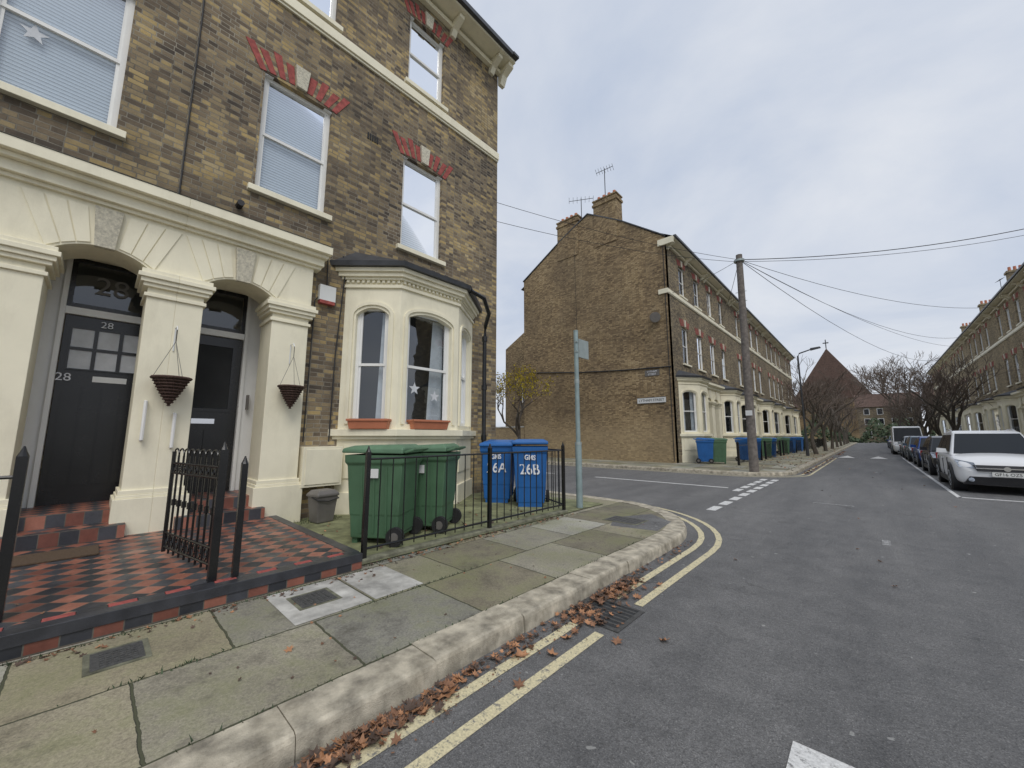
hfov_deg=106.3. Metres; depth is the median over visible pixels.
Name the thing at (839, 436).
bare tree
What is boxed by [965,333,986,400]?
brick wall
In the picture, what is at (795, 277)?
overhead wires
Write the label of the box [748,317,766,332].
eaves
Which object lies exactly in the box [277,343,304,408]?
hanging basket
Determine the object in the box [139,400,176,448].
grab rail
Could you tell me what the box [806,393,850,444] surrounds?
bare tree
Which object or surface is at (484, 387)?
pipe collar
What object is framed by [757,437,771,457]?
wheelie bin
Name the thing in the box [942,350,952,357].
eaves
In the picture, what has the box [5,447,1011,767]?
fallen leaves
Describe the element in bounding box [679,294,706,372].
window sill
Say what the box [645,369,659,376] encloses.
faded painted sign
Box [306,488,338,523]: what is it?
food waste caddy
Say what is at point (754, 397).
bay cornice
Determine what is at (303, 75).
keystone
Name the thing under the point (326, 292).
alarm box
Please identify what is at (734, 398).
bay wall
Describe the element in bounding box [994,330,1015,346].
string course
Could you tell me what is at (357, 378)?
bay sash
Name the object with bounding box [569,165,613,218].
tv aerial
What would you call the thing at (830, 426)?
bare tree
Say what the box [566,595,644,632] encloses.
drain grate
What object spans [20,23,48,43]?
window star
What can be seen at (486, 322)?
downpipe
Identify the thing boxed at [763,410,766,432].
room interior
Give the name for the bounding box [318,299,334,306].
alarm box base
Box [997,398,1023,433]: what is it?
bay wall
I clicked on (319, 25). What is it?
string course
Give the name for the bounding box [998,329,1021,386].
window sill
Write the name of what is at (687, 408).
room interior
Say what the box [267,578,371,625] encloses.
pale slab
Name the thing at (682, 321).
arch window
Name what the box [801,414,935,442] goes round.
distant hedge
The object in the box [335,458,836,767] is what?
double yellow lines
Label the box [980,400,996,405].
bay cornice
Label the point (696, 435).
bay sill
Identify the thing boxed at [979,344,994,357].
string course
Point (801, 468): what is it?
kerb
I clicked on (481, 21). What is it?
gutter
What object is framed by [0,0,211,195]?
brick wall
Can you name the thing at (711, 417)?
porch pier
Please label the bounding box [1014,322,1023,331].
string course
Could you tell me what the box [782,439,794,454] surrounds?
iron railings
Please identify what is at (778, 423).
bay sash
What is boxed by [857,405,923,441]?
walls
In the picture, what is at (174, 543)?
iron gate
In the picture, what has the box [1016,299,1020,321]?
sash window
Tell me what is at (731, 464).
pavement
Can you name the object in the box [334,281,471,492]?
bay wall
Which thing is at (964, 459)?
parked car
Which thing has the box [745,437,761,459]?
wheelie bin
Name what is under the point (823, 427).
bare tree
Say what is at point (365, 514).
iron railings
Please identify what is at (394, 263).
bay gutter
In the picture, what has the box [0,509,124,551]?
step
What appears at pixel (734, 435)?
bay sill
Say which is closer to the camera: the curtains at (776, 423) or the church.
the curtains at (776, 423)
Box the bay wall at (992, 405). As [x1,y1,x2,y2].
[983,402,997,430]
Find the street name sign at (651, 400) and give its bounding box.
[637,396,665,403]
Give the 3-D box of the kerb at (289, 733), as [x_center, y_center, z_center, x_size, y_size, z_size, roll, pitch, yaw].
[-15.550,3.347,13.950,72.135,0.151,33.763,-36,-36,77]
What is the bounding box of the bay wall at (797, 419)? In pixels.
[793,413,800,436]
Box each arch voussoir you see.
[21,186,181,269]
[187,235,294,297]
[712,391,718,401]
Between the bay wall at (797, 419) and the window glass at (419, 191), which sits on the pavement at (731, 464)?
the bay wall at (797, 419)
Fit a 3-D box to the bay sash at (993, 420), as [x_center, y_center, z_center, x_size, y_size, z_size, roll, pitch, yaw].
[43.615,3.345,34.650,0.654,2.230,2.750,-7,-10,42]
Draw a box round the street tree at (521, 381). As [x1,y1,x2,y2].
[496,363,557,445]
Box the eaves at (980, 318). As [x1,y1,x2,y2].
[968,314,988,329]
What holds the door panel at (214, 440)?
attached to the front door at (224, 420)
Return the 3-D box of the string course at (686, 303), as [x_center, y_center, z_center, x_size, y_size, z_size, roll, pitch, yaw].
[10.644,-4.766,23.191,0.080,0.250,6.450,-7,-10,42]
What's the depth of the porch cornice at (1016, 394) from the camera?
29.07 m
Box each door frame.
[21,259,140,507]
[200,296,261,490]
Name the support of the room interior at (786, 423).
on the bay wall at (790, 413)
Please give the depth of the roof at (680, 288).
35.72 m
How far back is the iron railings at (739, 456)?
18.82 m
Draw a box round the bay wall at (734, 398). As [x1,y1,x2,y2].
[720,393,743,450]
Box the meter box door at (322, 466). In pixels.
[304,449,340,484]
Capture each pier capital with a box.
[0,234,179,305]
[176,276,317,327]
[702,399,714,406]
[713,401,722,407]
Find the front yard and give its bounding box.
[293,492,602,564]
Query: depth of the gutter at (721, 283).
27.44 m
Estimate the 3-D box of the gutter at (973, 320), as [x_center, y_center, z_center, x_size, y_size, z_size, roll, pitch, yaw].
[43.985,-5.960,36.621,0.160,0.120,6.450,-7,-10,42]
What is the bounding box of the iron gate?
[161,442,248,582]
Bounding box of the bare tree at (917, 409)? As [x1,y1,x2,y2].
[881,395,951,425]
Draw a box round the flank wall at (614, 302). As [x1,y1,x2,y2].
[524,215,678,462]
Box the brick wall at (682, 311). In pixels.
[665,245,708,462]
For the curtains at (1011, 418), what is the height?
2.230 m
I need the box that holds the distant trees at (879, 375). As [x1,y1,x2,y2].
[730,351,1020,424]
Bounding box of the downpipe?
[469,289,490,480]
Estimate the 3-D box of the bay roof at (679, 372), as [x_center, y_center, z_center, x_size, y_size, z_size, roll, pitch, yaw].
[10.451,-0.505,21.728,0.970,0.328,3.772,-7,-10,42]
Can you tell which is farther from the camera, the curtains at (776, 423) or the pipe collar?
the curtains at (776, 423)
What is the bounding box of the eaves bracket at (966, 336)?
[959,330,975,342]
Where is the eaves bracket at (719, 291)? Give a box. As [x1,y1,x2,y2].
[703,276,732,303]
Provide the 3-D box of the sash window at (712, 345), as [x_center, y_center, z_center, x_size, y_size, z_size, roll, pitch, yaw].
[14.550,-3.343,27.477,0.060,5.840,3.770,-7,-10,42]
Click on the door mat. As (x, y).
(48, 556)
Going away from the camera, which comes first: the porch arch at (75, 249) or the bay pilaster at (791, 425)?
the porch arch at (75, 249)
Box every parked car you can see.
[898,436,908,457]
[902,436,919,461]
[910,436,928,466]
[919,436,941,474]
[935,429,1023,490]
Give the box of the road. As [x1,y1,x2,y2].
[292,442,1023,767]
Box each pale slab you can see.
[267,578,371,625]
[340,566,422,598]
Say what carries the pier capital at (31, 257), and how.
on the porch pier at (23, 296)
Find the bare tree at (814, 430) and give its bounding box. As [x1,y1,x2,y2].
[778,355,853,453]
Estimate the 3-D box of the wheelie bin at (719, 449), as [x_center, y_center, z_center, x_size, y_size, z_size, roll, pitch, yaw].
[10.428,3.369,19.495,0.982,1.284,0.750,-4,-9,28]
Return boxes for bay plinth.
[334,478,471,514]
[682,455,697,461]
[726,451,736,456]
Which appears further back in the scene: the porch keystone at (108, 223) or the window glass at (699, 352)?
the window glass at (699, 352)
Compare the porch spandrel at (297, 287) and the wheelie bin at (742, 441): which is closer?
the porch spandrel at (297, 287)
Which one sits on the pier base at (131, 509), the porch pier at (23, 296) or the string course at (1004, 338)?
the porch pier at (23, 296)
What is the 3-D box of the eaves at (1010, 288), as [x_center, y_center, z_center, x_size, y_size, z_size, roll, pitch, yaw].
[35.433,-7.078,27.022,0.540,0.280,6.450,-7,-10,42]
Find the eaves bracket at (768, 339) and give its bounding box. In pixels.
[762,332,776,345]
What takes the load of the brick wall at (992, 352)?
on the pavement
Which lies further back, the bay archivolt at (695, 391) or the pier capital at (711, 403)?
the pier capital at (711, 403)
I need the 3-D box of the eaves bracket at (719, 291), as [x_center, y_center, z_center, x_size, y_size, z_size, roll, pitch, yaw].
[15.142,-6.786,28.099,0.420,0.390,6.040,-7,-10,42]
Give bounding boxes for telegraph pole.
[734,254,758,471]
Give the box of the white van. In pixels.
[889,426,922,454]
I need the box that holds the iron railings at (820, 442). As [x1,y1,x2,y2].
[818,438,822,447]
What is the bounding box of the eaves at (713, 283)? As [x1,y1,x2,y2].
[704,274,734,301]
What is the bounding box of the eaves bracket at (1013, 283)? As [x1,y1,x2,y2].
[1001,270,1023,298]
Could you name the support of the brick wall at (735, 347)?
on the pavement at (731, 464)
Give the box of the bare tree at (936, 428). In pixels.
[883,372,965,435]
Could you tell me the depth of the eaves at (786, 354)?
51.51 m
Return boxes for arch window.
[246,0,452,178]
[676,258,703,337]
[705,285,725,351]
[995,301,1016,359]
[1012,286,1023,349]
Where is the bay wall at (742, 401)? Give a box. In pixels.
[740,398,758,437]
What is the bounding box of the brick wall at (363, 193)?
[188,0,497,518]
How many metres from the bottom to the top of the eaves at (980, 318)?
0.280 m
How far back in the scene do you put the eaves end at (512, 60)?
11.09 m
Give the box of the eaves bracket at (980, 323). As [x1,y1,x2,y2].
[969,315,989,331]
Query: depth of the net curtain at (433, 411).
8.02 m
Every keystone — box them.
[94,205,124,251]
[235,247,255,283]
[295,11,433,166]
[680,261,700,335]
[708,287,723,349]
[996,303,1014,358]
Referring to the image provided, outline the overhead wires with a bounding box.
[497,202,1023,360]
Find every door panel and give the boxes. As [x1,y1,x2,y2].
[47,385,131,485]
[184,430,227,480]
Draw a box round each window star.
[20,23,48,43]
[409,382,438,400]
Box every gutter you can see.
[330,260,481,312]
[457,0,512,56]
[673,234,711,272]
[676,375,711,380]
[710,271,735,297]
[723,388,743,391]
[966,313,979,328]
[979,294,997,313]
[996,268,1021,294]
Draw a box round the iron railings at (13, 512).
[0,446,29,622]
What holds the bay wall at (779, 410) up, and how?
on the pavement at (731, 464)
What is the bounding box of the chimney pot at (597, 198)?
[561,190,615,220]
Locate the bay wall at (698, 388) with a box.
[678,381,710,454]
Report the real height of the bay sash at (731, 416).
2.230 m
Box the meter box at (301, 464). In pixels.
[297,446,342,487]
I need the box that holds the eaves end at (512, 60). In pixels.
[500,57,514,68]
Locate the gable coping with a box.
[523,213,666,281]
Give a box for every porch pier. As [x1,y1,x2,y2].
[0,268,175,499]
[153,302,307,488]
[702,405,714,437]
[713,407,722,437]
[757,415,762,436]
[1020,411,1023,430]
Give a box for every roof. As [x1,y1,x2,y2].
[0,131,190,197]
[191,198,332,247]
[336,252,394,259]
[676,370,700,375]
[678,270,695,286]
[679,284,695,297]
[682,321,735,352]
[854,392,918,407]
[999,390,1016,394]
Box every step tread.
[0,522,124,538]
[173,506,264,529]
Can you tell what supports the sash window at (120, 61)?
attached to the brick wall at (152, 121)
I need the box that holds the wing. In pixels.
[506,333,523,426]
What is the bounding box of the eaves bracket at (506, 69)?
[450,12,512,88]
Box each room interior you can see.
[69,262,142,324]
[201,292,443,419]
[681,280,694,430]
[695,292,731,431]
[735,325,746,431]
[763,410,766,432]
[785,416,787,432]
[979,413,983,430]
[1011,405,1019,431]
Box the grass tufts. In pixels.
[2,513,633,751]
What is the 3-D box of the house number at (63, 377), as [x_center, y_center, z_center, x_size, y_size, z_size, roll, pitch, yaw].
[-6.063,-0.101,5.184,0.004,0.105,0.140,-7,-10,42]
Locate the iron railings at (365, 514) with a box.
[361,442,565,558]
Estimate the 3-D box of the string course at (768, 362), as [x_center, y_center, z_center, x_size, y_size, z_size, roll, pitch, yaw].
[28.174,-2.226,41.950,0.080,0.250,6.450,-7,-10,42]
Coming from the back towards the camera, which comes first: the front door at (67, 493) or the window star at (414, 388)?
the window star at (414, 388)
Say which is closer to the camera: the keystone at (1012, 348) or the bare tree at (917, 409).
the keystone at (1012, 348)
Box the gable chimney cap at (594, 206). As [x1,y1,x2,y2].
[556,191,622,229]
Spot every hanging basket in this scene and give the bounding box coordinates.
[150,326,192,405]
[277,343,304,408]
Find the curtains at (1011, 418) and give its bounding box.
[1009,406,1014,430]
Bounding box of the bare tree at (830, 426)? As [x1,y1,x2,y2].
[788,375,847,448]
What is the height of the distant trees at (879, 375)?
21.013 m
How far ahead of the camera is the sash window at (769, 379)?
41.98 m
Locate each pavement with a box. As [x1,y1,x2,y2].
[0,478,665,767]
[548,441,854,471]
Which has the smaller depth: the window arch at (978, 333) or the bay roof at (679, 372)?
the bay roof at (679, 372)
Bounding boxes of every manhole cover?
[82,638,151,677]
[286,587,342,610]
[602,515,648,524]
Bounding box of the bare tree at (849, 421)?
[822,405,864,443]
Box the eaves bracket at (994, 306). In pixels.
[983,296,1008,317]
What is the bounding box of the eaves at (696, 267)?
[666,237,709,278]
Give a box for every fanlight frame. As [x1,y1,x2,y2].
[66,259,141,316]
[201,289,247,333]
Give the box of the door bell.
[245,395,249,409]
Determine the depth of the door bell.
6.60 m
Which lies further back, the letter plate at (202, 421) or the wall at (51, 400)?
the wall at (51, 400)
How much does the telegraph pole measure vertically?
8.903 m
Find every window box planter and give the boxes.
[346,418,391,428]
[406,419,450,429]
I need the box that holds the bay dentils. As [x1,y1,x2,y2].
[347,280,473,319]
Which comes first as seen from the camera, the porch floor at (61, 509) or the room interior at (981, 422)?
the porch floor at (61, 509)
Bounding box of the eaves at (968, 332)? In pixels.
[957,329,973,340]
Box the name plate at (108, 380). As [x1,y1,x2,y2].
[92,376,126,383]
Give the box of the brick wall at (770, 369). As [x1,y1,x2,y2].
[762,336,777,402]
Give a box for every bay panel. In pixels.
[342,442,469,477]
[684,439,696,449]
[725,438,735,446]
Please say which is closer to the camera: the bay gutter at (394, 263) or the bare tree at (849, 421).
the bay gutter at (394, 263)
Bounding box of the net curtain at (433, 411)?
[375,313,442,419]
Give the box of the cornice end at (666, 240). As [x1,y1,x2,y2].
[657,235,673,294]
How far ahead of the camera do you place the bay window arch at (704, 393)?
20.97 m
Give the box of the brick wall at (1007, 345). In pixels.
[991,299,1023,392]
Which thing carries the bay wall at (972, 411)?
on the pavement
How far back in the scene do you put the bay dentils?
7.60 m
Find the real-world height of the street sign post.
3.520 m
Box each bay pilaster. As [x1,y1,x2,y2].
[344,315,471,426]
[681,394,709,431]
[723,403,742,432]
[762,412,775,433]
[779,414,784,433]
[784,417,794,433]
[969,414,984,430]
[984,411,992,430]
[998,407,1021,432]
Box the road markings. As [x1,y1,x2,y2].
[552,455,1023,767]
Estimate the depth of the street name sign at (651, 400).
20.81 m
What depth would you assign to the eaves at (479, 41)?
10.22 m
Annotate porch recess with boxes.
[88,259,119,266]
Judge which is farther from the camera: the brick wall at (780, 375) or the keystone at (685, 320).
the brick wall at (780, 375)
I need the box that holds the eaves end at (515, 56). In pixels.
[511,51,518,61]
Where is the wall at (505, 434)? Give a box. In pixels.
[496,427,524,445]
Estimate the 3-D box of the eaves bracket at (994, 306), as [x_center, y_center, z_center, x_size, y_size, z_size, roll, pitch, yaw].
[39.828,-6.305,31.647,0.420,0.390,6.040,-7,-10,42]
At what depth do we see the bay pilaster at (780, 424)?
39.66 m
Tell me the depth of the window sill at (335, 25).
7.36 m
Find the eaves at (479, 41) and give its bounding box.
[419,0,510,75]
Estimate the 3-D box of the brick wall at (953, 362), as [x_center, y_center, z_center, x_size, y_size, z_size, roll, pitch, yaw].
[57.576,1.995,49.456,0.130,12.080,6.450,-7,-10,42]
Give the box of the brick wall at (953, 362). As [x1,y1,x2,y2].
[948,353,961,408]
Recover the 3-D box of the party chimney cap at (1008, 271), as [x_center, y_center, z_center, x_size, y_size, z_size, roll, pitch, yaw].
[48.920,-10.918,37.116,1.600,0.200,0.960,-7,-10,42]
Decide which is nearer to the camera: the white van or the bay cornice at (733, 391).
the bay cornice at (733, 391)
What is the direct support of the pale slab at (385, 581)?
on the pavement at (151, 716)
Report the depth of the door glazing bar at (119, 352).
5.45 m
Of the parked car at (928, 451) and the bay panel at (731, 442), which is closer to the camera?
the parked car at (928, 451)
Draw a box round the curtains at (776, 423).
[775,413,777,432]
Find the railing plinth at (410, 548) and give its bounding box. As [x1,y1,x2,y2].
[362,509,567,564]
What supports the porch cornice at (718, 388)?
on the porch spandrel
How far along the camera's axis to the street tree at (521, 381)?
23.96 m
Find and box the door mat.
[11,544,98,567]
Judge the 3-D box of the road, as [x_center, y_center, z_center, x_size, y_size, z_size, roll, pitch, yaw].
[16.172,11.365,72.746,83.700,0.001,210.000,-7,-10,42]
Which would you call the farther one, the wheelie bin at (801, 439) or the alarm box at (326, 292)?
the wheelie bin at (801, 439)
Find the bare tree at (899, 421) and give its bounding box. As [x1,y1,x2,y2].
[878,396,929,425]
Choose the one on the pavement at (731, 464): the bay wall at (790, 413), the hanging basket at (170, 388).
the bay wall at (790, 413)
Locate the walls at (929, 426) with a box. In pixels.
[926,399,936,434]
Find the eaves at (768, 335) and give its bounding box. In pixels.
[762,331,777,343]
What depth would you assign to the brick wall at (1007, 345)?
30.86 m
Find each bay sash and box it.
[352,309,465,425]
[682,391,707,431]
[724,402,740,432]
[762,411,773,433]
[774,412,782,433]
[785,415,793,433]
[971,412,983,430]
[986,408,999,430]
[1000,405,1020,432]
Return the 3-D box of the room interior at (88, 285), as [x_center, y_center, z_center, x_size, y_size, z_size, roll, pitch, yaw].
[-6.862,-0.853,3.840,0.911,2.480,5.013,-5,-9,33]
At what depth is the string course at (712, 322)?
27.54 m
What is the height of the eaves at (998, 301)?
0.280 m
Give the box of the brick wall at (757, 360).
[747,323,766,398]
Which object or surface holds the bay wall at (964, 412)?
on the pavement
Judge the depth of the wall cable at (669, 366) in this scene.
21.05 m
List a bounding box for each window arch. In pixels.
[356,304,469,341]
[682,390,706,395]
[748,324,761,371]
[977,322,993,370]
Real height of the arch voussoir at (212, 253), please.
0.623 m
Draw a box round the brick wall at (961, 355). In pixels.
[955,343,973,405]
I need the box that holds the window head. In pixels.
[265,16,443,180]
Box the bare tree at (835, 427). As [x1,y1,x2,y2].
[808,397,868,446]
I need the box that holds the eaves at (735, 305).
[729,299,752,317]
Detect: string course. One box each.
[275,0,498,162]
[668,288,705,318]
[705,316,730,336]
[731,334,749,349]
[750,348,763,359]
[764,358,775,367]
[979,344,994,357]
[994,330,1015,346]
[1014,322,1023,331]
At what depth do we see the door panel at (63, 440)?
5.32 m
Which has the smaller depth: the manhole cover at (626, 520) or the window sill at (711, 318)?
the manhole cover at (626, 520)
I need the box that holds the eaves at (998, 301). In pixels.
[981,295,1006,314]
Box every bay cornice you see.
[335,267,478,323]
[676,377,709,386]
[720,390,742,396]
[740,395,757,401]
[760,402,774,406]
[773,405,783,408]
[967,405,980,409]
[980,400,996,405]
[993,395,1017,401]
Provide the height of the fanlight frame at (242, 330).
0.710 m
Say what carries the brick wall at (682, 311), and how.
on the pavement at (731, 464)
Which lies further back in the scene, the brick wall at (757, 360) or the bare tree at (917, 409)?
the bare tree at (917, 409)
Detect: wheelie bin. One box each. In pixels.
[342,444,428,546]
[413,443,465,533]
[479,440,515,502]
[512,439,549,506]
[693,438,714,462]
[709,438,727,463]
[733,437,748,460]
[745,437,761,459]
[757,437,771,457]
[763,437,776,456]
[776,437,789,453]
[787,437,796,452]
[795,437,803,450]
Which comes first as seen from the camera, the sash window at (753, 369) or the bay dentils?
the bay dentils
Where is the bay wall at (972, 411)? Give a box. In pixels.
[968,407,985,430]
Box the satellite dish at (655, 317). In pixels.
[649,312,660,321]
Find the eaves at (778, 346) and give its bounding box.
[775,343,785,352]
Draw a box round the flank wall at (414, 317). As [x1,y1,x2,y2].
[359,312,443,402]
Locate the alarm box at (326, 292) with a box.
[317,284,335,301]
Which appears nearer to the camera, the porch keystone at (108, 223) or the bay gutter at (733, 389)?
the porch keystone at (108, 223)
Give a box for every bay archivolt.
[350,301,471,342]
[681,389,707,395]
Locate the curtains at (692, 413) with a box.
[683,392,703,430]
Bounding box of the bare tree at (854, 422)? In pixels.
[825,408,868,442]
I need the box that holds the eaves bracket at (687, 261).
[666,241,707,280]
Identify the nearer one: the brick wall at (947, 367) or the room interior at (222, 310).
the room interior at (222, 310)
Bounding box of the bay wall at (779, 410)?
[773,407,784,434]
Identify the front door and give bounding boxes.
[35,314,139,506]
[183,334,242,492]
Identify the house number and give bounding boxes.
[54,372,70,380]
[101,322,113,328]
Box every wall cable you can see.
[178,0,204,193]
[532,246,674,461]
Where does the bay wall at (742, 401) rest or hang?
on the pavement at (731, 464)
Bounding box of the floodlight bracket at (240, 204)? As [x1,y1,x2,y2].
[235,199,244,208]
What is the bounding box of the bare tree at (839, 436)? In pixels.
[816,393,863,445]
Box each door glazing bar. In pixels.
[64,326,138,374]
[192,341,235,411]
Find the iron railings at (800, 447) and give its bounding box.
[796,440,804,452]
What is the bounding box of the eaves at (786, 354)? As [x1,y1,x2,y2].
[783,351,793,359]
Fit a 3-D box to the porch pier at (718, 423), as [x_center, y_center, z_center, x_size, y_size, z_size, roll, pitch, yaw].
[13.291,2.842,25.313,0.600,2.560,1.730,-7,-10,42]
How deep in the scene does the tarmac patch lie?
6.11 m
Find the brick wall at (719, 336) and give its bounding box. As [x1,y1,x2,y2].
[702,281,733,429]
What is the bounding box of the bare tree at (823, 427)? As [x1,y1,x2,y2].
[776,375,876,450]
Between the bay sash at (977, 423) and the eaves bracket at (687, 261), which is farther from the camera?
the bay sash at (977, 423)
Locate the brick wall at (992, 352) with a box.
[976,318,1003,397]
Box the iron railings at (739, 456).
[736,441,762,465]
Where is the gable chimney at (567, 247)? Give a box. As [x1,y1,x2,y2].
[557,193,621,261]
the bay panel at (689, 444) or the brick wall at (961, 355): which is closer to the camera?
the bay panel at (689, 444)
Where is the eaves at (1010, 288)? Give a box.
[998,269,1023,295]
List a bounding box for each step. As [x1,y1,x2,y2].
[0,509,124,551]
[174,496,264,529]
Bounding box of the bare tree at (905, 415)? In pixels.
[880,379,965,427]
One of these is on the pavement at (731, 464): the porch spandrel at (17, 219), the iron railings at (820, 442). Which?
the iron railings at (820, 442)
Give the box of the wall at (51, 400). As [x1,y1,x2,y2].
[38,314,65,484]
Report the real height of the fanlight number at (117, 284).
0.252 m
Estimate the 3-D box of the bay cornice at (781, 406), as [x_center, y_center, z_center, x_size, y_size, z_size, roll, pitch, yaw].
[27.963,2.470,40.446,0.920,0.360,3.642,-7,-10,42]
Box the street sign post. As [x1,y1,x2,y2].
[573,330,588,507]
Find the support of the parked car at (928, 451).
on the road
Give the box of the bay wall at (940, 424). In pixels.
[939,417,944,433]
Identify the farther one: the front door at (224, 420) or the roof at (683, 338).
the roof at (683, 338)
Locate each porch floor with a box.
[20,500,109,516]
[191,490,248,500]
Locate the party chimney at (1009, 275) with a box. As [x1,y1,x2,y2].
[1006,272,1014,279]
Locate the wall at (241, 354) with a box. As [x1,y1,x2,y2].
[230,300,243,468]
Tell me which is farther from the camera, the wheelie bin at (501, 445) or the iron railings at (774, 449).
the iron railings at (774, 449)
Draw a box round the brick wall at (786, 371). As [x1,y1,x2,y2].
[782,355,794,408]
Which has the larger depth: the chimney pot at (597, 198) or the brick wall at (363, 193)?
the chimney pot at (597, 198)
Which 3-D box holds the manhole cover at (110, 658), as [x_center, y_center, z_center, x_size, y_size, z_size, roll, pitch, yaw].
[-2.493,1.715,2.428,0.320,0.012,0.300,-7,-10,42]
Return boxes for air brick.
[367,132,377,143]
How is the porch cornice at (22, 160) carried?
on the porch spandrel at (17, 219)
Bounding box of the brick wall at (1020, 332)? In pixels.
[1010,283,1023,373]
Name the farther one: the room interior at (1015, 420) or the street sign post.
the room interior at (1015, 420)
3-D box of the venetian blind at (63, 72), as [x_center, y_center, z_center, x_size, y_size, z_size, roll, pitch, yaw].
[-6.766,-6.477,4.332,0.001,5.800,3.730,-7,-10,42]
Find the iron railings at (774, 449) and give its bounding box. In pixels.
[763,439,781,458]
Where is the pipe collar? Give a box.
[481,336,486,439]
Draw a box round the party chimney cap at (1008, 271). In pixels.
[1004,269,1016,275]
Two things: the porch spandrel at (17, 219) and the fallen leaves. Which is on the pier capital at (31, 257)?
the porch spandrel at (17, 219)
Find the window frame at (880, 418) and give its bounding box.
[863,408,912,436]
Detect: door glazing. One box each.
[67,328,138,372]
[192,344,232,408]
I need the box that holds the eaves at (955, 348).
[949,341,961,350]
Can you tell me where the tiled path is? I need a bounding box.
[0,515,362,662]
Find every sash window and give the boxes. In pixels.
[0,0,135,126]
[255,0,442,258]
[678,268,702,369]
[707,293,725,378]
[735,318,741,384]
[750,331,761,392]
[766,346,775,398]
[970,341,983,396]
[980,328,996,391]
[998,309,1019,384]
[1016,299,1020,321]
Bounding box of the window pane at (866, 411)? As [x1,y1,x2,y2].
[864,408,912,436]
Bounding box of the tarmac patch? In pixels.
[611,514,669,530]
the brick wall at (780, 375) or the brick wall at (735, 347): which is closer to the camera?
the brick wall at (735, 347)
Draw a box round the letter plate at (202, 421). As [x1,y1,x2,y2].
[190,418,213,423]
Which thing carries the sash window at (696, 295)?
attached to the brick wall at (682, 311)
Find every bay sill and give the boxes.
[328,429,475,438]
[680,434,712,436]
[723,434,745,436]
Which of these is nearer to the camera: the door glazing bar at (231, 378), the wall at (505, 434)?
the door glazing bar at (231, 378)
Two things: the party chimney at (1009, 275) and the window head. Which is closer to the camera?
the window head
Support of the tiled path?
on the pavement at (151, 716)
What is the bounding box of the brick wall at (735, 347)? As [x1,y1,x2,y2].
[728,304,743,389]
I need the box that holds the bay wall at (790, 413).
[783,411,794,434]
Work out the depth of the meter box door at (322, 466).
6.49 m
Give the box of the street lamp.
[797,346,820,455]
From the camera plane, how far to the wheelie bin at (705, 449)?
19.45 m
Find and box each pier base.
[0,487,153,536]
[149,478,301,531]
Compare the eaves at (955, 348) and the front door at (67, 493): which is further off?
the eaves at (955, 348)
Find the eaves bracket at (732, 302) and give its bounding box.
[729,300,751,321]
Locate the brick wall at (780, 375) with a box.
[773,347,786,405]
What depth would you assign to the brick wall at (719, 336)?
27.53 m
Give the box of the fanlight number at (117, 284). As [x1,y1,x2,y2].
[95,278,128,298]
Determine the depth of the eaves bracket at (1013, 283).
26.98 m
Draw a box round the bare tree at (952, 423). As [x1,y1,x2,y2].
[882,353,1016,430]
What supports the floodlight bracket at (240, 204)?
attached to the brick wall at (363, 193)
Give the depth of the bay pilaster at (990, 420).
34.49 m
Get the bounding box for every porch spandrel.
[0,175,184,274]
[179,231,313,305]
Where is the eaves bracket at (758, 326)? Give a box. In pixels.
[747,318,764,335]
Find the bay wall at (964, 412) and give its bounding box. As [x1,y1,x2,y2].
[961,410,968,430]
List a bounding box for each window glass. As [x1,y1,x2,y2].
[270,0,463,422]
[697,338,701,368]
[707,295,713,373]
[967,415,970,430]
[981,332,1000,430]
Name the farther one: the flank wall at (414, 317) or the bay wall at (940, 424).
the bay wall at (940, 424)
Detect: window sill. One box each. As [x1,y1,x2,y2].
[0,80,126,140]
[247,0,447,266]
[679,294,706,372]
[708,316,728,381]
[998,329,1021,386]
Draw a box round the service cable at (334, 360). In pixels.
[302,256,344,441]
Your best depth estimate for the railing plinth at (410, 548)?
5.06 m
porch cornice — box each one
[0,132,190,229]
[185,199,332,272]
[707,382,715,389]
[713,384,724,392]
[1010,391,1022,397]
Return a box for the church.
[797,340,870,440]
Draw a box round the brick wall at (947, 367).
[942,360,953,408]
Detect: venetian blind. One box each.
[0,0,125,123]
[260,84,420,251]
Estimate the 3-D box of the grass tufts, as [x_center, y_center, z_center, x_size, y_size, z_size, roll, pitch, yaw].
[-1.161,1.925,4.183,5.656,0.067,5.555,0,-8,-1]
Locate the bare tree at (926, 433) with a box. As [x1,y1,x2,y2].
[882,374,963,435]
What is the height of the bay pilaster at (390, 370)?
2.040 m
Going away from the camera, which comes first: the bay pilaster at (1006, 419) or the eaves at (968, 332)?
the bay pilaster at (1006, 419)
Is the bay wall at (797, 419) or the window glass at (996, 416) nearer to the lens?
the window glass at (996, 416)
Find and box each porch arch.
[49,193,156,274]
[206,239,276,303]
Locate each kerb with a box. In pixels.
[142,487,686,767]
[548,442,856,475]
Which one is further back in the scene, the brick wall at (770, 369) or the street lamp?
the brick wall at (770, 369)
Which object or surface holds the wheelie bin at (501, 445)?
on the front yard
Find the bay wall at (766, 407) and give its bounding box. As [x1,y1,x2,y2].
[760,404,776,446]
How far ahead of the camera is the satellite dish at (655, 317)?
20.86 m
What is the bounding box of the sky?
[466,0,1023,435]
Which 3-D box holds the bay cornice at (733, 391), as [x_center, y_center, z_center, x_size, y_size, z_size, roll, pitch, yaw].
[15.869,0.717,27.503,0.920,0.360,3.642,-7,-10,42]

